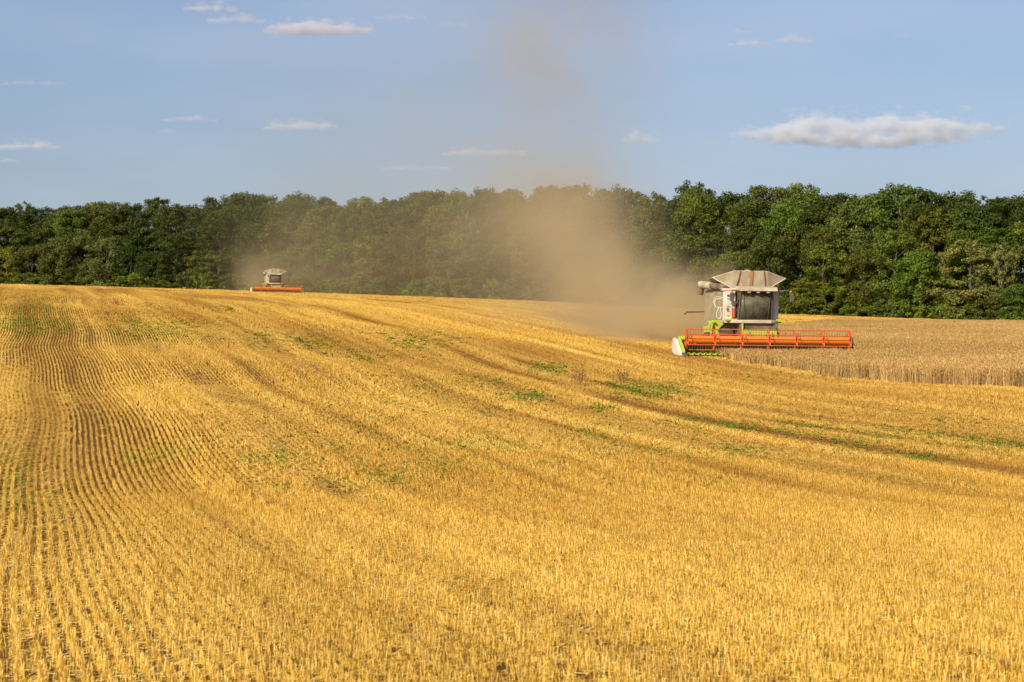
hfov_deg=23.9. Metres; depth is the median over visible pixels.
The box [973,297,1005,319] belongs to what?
shrub
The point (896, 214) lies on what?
broadleaf tree
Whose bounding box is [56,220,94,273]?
broadleaf tree
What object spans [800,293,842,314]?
shrub
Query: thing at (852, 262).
broadleaf tree
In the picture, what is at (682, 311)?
crest stubble
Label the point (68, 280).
shrub
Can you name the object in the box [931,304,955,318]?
shrub
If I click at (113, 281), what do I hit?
shrub
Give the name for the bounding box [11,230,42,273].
broadleaf tree
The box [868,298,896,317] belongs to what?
shrub
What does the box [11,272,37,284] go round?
shrub
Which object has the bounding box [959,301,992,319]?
shrub
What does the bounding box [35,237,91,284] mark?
broadleaf tree
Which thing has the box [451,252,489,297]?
broadleaf tree
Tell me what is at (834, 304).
shrub
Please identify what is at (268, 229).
broadleaf tree
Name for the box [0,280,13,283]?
shrub
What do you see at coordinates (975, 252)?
broadleaf tree
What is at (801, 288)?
broadleaf tree
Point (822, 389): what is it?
stubble
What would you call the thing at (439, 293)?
shrub
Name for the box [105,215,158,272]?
broadleaf tree
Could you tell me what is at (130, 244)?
broadleaf tree
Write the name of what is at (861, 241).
broadleaf tree
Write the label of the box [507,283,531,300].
shrub
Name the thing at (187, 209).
broadleaf tree
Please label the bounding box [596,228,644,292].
broadleaf tree
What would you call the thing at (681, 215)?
broadleaf tree
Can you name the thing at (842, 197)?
broadleaf tree
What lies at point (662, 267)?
broadleaf tree
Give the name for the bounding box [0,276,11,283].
shrub
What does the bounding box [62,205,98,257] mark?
broadleaf tree
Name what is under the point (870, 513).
stubble
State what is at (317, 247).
broadleaf tree
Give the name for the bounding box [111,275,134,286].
shrub
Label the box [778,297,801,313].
shrub
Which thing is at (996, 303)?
shrub
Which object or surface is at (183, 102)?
sky
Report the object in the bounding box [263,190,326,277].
broadleaf tree
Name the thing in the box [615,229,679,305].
broadleaf tree
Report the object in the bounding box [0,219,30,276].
broadleaf tree
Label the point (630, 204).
broadleaf tree
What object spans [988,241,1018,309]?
broadleaf tree
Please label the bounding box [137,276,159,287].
shrub
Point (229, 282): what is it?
shrub
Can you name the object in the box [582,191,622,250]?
broadleaf tree
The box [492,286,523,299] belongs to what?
shrub
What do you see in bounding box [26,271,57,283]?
shrub
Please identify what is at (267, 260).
broadleaf tree
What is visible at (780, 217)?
broadleaf tree
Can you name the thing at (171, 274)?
shrub
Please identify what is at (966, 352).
standing wheat
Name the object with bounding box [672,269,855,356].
combine harvester
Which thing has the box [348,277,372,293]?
shrub
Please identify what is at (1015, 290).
broadleaf tree
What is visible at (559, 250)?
broadleaf tree
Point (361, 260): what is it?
broadleaf tree
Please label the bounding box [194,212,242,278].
broadleaf tree
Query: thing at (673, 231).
broadleaf tree
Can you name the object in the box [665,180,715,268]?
broadleaf tree
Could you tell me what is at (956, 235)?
broadleaf tree
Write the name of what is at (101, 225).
broadleaf tree
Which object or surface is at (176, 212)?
broadleaf tree
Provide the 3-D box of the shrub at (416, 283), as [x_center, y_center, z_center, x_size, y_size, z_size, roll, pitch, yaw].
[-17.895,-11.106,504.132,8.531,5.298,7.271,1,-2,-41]
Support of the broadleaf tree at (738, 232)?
on the ground
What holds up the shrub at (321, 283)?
on the ground
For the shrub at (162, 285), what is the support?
on the ground
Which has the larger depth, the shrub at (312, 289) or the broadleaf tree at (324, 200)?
the broadleaf tree at (324, 200)
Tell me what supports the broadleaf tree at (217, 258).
on the ground
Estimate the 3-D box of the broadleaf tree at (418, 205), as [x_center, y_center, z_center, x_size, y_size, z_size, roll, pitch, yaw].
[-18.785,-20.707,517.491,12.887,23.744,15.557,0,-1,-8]
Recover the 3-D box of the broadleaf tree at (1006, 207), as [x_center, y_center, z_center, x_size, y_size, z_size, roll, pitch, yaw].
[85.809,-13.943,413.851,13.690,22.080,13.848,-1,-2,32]
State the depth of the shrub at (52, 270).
559.79 m
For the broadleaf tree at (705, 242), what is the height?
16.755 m
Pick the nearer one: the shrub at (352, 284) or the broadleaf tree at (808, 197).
the broadleaf tree at (808, 197)
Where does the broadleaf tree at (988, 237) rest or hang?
on the ground
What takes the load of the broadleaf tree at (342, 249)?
on the ground
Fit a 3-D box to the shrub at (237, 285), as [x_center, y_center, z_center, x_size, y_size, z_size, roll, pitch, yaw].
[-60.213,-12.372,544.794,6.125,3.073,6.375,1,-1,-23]
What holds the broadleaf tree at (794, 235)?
on the ground
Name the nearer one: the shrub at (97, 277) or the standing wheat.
the standing wheat
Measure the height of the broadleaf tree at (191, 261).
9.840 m
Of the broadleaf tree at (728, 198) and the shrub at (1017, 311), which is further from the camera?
the broadleaf tree at (728, 198)
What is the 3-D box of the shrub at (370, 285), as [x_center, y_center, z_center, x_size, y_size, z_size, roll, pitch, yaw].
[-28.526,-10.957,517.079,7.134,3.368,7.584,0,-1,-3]
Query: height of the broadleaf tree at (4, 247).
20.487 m
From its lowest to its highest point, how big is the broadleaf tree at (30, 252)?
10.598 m
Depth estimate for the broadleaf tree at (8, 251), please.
561.01 m
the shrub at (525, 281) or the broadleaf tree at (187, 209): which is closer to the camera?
the shrub at (525, 281)
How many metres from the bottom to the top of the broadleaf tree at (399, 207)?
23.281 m
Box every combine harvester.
[250,268,303,292]
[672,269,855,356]
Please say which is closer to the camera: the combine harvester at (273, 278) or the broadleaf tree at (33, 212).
the combine harvester at (273, 278)
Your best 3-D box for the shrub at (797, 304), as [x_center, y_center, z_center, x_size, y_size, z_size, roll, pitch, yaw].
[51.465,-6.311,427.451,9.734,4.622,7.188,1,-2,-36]
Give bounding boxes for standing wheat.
[715,318,1023,386]
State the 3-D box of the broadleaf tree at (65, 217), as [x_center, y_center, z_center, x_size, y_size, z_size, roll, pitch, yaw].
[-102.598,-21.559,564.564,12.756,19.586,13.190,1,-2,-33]
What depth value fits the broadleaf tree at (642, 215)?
470.48 m
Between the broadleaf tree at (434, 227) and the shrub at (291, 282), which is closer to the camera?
the broadleaf tree at (434, 227)
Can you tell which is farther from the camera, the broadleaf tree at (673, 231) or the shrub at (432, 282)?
the shrub at (432, 282)
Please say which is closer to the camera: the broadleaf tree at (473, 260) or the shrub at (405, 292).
the broadleaf tree at (473, 260)
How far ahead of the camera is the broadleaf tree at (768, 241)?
432.82 m
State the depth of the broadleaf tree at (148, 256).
551.00 m
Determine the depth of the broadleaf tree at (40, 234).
565.15 m
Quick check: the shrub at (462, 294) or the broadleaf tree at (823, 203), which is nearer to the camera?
the broadleaf tree at (823, 203)
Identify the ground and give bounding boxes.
[0,289,1023,681]
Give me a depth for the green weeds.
77.16 m
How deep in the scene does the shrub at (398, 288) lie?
509.42 m
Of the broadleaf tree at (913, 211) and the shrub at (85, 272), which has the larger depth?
the shrub at (85, 272)
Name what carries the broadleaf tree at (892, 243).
on the ground
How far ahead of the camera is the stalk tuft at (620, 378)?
111.31 m
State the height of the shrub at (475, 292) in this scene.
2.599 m
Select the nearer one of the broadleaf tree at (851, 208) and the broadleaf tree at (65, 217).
the broadleaf tree at (851, 208)
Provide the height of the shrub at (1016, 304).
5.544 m
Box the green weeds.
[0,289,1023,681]
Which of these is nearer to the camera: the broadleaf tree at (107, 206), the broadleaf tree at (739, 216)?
the broadleaf tree at (739, 216)
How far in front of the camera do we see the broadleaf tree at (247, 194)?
565.37 m
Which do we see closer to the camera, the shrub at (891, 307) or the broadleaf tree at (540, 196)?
the shrub at (891, 307)
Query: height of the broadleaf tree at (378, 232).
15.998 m
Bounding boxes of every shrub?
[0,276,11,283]
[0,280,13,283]
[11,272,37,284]
[20,272,37,284]
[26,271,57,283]
[26,277,50,283]
[37,278,62,284]
[43,268,65,278]
[51,279,81,285]
[52,275,73,284]
[73,277,89,285]
[80,267,111,284]
[80,274,109,285]
[98,280,125,286]
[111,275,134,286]
[122,272,154,286]
[137,267,171,287]
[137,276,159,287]
[152,280,177,287]
[157,273,176,287]
[159,277,188,288]
[176,271,197,288]
[189,272,212,288]
[195,274,221,289]
[211,280,234,289]
[216,272,248,290]
[231,280,251,290]
[243,274,265,288]
[243,280,262,289]
[283,272,311,289]
[295,275,323,291]
[305,280,326,292]
[316,279,346,292]
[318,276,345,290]
[334,278,362,293]
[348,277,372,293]
[363,282,387,294]
[373,275,401,295]
[386,286,411,295]
[401,279,416,295]
[410,276,435,296]
[425,276,451,296]
[431,279,464,297]
[450,274,493,297]
[454,285,475,297]
[463,289,490,298]
[472,279,506,298]
[478,277,503,298]
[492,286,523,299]
[499,276,540,299]
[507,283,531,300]
[514,287,551,299]
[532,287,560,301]
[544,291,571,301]
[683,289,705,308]
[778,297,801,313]
[781,293,823,314]
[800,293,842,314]
[802,303,842,314]
[808,301,855,315]
[836,305,864,316]
[849,306,884,317]
[857,297,884,315]
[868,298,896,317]
[886,299,929,317]
[888,298,916,317]
[905,304,935,318]
[918,297,953,318]
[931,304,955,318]
[934,293,975,319]
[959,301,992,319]
[960,293,993,315]
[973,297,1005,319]
[975,295,1005,319]
[986,294,1023,318]
[994,306,1022,319]
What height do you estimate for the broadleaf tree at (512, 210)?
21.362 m
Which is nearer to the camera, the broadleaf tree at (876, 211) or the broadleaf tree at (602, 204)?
the broadleaf tree at (876, 211)
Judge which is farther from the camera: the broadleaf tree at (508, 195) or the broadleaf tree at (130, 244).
the broadleaf tree at (130, 244)
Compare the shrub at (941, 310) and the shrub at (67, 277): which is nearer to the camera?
the shrub at (941, 310)
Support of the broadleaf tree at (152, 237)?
on the ground
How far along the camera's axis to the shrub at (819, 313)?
424.33 m
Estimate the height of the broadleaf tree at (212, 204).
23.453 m
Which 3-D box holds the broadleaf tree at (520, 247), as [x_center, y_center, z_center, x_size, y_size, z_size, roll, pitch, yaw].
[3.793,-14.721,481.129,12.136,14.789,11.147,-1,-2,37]
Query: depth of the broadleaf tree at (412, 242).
506.24 m
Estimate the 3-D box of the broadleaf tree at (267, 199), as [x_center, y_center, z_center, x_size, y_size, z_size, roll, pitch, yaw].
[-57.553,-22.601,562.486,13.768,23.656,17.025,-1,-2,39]
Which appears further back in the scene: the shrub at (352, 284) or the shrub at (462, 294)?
the shrub at (352, 284)
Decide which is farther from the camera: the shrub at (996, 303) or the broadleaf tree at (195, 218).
the broadleaf tree at (195, 218)
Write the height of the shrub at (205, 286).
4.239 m
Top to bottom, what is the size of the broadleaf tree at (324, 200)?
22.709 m
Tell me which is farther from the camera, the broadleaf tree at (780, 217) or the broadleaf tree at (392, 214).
the broadleaf tree at (392, 214)
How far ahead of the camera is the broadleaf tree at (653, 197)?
471.85 m
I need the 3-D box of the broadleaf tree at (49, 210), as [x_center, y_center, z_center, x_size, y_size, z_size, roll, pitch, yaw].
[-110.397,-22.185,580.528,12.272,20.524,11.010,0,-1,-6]
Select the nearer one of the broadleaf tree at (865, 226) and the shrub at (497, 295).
the broadleaf tree at (865, 226)
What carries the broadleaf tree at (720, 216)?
on the ground
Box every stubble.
[0,283,941,321]
[0,285,792,347]
[0,317,1023,460]
[0,444,1023,681]
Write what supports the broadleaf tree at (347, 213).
on the ground
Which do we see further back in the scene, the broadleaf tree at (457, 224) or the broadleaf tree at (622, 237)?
the broadleaf tree at (457, 224)
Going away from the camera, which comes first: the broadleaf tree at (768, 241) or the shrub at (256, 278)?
the broadleaf tree at (768, 241)
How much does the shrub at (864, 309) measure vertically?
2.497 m
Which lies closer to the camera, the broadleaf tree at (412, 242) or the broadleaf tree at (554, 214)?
the broadleaf tree at (554, 214)
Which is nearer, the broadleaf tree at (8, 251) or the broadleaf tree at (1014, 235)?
the broadleaf tree at (1014, 235)
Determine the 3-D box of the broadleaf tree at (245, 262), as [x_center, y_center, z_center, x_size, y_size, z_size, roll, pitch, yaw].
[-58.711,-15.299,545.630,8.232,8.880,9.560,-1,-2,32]
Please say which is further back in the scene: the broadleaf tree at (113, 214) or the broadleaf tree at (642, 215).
the broadleaf tree at (113, 214)
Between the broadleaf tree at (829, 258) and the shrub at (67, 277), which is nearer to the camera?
the broadleaf tree at (829, 258)
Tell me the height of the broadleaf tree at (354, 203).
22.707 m
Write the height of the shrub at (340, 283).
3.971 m
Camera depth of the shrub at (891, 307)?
412.82 m
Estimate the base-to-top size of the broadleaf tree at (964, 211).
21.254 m
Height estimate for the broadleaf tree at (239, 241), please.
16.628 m
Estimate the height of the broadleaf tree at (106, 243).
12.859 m
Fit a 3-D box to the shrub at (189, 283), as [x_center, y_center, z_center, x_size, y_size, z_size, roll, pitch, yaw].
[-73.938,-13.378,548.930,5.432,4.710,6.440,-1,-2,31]
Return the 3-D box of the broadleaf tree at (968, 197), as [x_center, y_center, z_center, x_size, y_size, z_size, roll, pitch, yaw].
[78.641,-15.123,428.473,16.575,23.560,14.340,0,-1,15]
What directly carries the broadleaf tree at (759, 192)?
on the ground
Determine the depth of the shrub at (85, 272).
556.16 m
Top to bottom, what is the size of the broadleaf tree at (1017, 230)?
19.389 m
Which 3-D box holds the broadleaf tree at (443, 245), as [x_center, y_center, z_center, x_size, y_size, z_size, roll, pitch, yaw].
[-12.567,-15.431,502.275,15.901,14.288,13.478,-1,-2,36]
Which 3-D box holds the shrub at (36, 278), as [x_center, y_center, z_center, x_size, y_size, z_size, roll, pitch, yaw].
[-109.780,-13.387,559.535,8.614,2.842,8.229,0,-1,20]
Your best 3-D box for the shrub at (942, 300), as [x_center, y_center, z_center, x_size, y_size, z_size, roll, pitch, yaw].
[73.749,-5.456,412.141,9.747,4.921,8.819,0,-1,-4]
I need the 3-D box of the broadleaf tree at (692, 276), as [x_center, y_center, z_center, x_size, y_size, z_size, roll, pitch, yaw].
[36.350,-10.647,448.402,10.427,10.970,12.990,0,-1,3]
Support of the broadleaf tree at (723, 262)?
on the ground
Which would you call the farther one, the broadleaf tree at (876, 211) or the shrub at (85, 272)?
the shrub at (85, 272)
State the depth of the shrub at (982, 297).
405.33 m
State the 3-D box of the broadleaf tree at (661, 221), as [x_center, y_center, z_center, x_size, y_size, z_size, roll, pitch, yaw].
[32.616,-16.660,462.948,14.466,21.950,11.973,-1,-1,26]
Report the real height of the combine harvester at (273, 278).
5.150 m
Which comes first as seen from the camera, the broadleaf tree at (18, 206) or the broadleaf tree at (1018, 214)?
the broadleaf tree at (1018, 214)
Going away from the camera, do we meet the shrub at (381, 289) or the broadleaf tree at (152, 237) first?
the shrub at (381, 289)
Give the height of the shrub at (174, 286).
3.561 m
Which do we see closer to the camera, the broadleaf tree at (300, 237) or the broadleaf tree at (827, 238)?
the broadleaf tree at (827, 238)
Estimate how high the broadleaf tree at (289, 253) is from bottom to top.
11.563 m
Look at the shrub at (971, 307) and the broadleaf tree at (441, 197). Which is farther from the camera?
the broadleaf tree at (441, 197)
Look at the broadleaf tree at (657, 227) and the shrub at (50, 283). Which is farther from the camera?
the shrub at (50, 283)
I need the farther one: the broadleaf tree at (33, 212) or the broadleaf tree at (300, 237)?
the broadleaf tree at (33, 212)
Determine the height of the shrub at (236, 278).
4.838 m
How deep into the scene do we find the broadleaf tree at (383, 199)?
533.43 m
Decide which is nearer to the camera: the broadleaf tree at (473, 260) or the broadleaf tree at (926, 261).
the broadleaf tree at (926, 261)
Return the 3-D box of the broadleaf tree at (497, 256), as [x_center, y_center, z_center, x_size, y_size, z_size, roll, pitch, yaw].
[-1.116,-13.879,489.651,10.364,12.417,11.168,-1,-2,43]
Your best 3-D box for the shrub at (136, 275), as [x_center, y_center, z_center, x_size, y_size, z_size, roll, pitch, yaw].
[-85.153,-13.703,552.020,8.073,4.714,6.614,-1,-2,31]
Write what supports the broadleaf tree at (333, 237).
on the ground
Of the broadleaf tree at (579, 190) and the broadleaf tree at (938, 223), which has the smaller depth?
the broadleaf tree at (938, 223)
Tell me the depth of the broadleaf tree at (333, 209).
541.59 m
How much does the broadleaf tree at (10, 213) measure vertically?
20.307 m
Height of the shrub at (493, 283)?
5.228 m
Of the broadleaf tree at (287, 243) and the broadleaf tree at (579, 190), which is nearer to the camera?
the broadleaf tree at (579, 190)
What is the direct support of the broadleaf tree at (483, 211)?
on the ground
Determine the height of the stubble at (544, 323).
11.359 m
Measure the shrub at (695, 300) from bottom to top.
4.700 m
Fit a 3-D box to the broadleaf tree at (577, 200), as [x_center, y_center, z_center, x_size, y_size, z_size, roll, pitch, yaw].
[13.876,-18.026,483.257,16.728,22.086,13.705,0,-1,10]
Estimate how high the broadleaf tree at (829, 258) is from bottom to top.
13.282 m
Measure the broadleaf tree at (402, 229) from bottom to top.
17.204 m
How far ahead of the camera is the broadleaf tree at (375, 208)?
526.44 m
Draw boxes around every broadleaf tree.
[0,206,16,264]
[0,207,32,267]
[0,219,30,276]
[0,246,24,283]
[1,201,35,268]
[4,206,54,269]
[8,244,51,283]
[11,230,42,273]
[26,206,87,277]
[32,206,67,266]
[32,217,73,273]
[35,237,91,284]
[49,208,93,274]
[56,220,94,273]
[58,230,103,285]
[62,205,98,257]
[66,204,117,267]
[81,217,126,277]
[83,235,130,285]
[84,200,119,256]
[87,206,149,275]
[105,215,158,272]
[107,233,152,286]
[115,202,149,256]
[123,210,166,265]
[133,250,169,285]
[137,197,177,251]
[138,230,174,277]
[149,203,193,272]
[151,235,196,282]
[159,225,210,286]
[161,203,212,267]
[173,209,218,277]
[181,250,218,288]
[189,194,242,271]
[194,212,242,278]
[195,209,248,277]
[202,249,233,287]
[215,193,280,274]
[224,221,278,277]
[225,191,258,257]
[231,254,263,287]
[232,193,286,254]
[243,201,290,273]
[248,254,292,288]
[255,211,301,276]
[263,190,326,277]
[274,194,314,267]
[279,243,309,279]
[290,219,331,278]
[297,204,355,278]
[297,239,346,292]
[310,196,341,276]
[315,240,373,293]
[324,228,355,278]
[326,205,376,279]
[335,196,384,276]
[345,233,389,293]
[347,200,399,276]
[351,223,386,284]
[370,197,398,258]
[370,241,415,295]
[375,198,423,274]
[382,219,423,291]
[383,192,429,248]
[394,227,447,295]
[396,189,445,279]
[409,204,463,279]
[414,233,479,296]
[423,188,466,268]
[426,191,482,277]
[446,210,493,284]
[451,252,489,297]
[453,186,509,284]
[464,198,498,256]
[475,216,529,296]
[477,242,527,299]
[479,188,528,272]
[493,200,533,282]
[503,212,548,284]
[505,231,556,297]
[512,184,568,281]
[516,188,565,269]
[524,202,595,288]
[532,241,596,302]
[536,183,593,274]
[541,196,607,281]
[567,208,619,292]
[574,184,645,300]
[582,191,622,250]
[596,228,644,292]
[612,189,654,284]
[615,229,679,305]
[617,191,669,283]
[617,224,670,286]
[633,233,708,307]
[643,194,671,278]
[650,197,711,284]
[653,220,710,301]
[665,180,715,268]
[665,187,729,290]
[681,255,724,308]
[683,224,744,280]
[685,202,734,279]
[686,191,753,272]
[704,251,750,281]
[719,197,778,263]
[721,184,798,276]
[723,219,783,272]
[739,232,799,313]
[750,230,815,299]
[756,198,814,306]
[771,182,828,312]
[787,276,829,314]
[790,223,854,297]
[793,198,855,285]
[804,244,850,310]
[810,192,858,291]
[824,193,897,303]
[829,193,902,280]
[837,247,892,316]
[839,231,890,308]
[855,182,944,295]
[863,228,920,311]
[867,217,921,305]
[887,249,957,317]
[894,186,943,312]
[899,188,959,304]
[906,206,958,311]
[923,190,978,289]
[926,238,995,314]
[937,201,1010,296]
[940,219,995,305]
[962,226,1023,298]
[969,195,1008,279]
[975,196,1023,291]
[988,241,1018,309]
[995,191,1023,286]
[995,284,1023,319]
[1006,221,1023,295]
[1011,205,1023,282]
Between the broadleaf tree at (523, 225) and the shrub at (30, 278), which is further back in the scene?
the shrub at (30, 278)
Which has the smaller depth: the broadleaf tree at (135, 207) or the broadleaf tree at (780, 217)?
the broadleaf tree at (780, 217)
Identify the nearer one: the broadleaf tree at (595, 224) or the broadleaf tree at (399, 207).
the broadleaf tree at (595, 224)
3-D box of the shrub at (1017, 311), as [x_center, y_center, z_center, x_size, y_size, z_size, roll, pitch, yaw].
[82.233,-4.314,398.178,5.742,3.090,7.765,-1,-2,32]
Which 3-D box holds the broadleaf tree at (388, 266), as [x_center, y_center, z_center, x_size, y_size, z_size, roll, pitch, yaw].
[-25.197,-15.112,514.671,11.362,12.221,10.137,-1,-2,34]
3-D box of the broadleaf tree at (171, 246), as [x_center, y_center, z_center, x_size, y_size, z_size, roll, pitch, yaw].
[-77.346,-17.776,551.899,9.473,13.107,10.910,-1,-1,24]
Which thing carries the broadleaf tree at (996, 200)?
on the ground
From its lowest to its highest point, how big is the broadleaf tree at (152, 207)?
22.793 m
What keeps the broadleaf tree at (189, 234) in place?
on the ground
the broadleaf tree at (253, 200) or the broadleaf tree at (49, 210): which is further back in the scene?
the broadleaf tree at (49, 210)
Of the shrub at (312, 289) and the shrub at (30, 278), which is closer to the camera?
the shrub at (312, 289)
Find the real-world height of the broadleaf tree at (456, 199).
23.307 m
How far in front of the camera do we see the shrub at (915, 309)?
409.62 m
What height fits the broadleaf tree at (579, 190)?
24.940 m
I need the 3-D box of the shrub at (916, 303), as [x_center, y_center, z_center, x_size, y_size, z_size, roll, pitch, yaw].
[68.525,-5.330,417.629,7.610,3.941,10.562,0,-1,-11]
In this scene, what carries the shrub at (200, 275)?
on the ground
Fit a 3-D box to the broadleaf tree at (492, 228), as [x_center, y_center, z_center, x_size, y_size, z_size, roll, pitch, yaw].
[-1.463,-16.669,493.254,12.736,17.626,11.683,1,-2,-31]
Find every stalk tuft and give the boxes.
[569,368,590,385]
[612,369,628,380]
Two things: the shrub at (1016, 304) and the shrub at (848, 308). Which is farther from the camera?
the shrub at (848, 308)
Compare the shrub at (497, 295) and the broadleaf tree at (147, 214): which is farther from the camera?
the broadleaf tree at (147, 214)
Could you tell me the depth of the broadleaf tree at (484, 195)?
501.54 m
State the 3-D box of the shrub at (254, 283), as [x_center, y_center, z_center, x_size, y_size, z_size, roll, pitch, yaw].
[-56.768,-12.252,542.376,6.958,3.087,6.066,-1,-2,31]
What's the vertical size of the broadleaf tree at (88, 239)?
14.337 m
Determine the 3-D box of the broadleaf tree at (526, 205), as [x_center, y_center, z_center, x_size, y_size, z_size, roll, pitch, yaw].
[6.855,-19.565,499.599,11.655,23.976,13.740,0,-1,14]
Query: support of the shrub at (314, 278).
on the ground
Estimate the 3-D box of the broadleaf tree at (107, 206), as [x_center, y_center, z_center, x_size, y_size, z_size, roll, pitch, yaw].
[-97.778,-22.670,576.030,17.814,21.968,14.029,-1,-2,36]
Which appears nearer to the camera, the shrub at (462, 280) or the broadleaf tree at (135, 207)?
the shrub at (462, 280)
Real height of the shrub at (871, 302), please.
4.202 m
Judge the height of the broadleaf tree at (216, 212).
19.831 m
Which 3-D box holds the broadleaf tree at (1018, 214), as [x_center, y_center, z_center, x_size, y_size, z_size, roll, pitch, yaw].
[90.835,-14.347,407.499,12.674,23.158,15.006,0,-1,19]
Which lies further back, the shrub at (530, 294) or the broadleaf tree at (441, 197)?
the broadleaf tree at (441, 197)
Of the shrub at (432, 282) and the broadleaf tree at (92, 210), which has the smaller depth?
the shrub at (432, 282)
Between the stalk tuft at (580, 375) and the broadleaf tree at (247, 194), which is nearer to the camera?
the stalk tuft at (580, 375)
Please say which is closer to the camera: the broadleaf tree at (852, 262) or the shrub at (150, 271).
the broadleaf tree at (852, 262)
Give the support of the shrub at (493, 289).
on the ground
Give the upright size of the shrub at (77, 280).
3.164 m
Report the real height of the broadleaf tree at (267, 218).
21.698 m
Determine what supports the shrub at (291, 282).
on the ground
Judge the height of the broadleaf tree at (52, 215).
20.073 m
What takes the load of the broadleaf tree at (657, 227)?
on the ground
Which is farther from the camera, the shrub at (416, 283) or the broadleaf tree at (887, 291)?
the shrub at (416, 283)

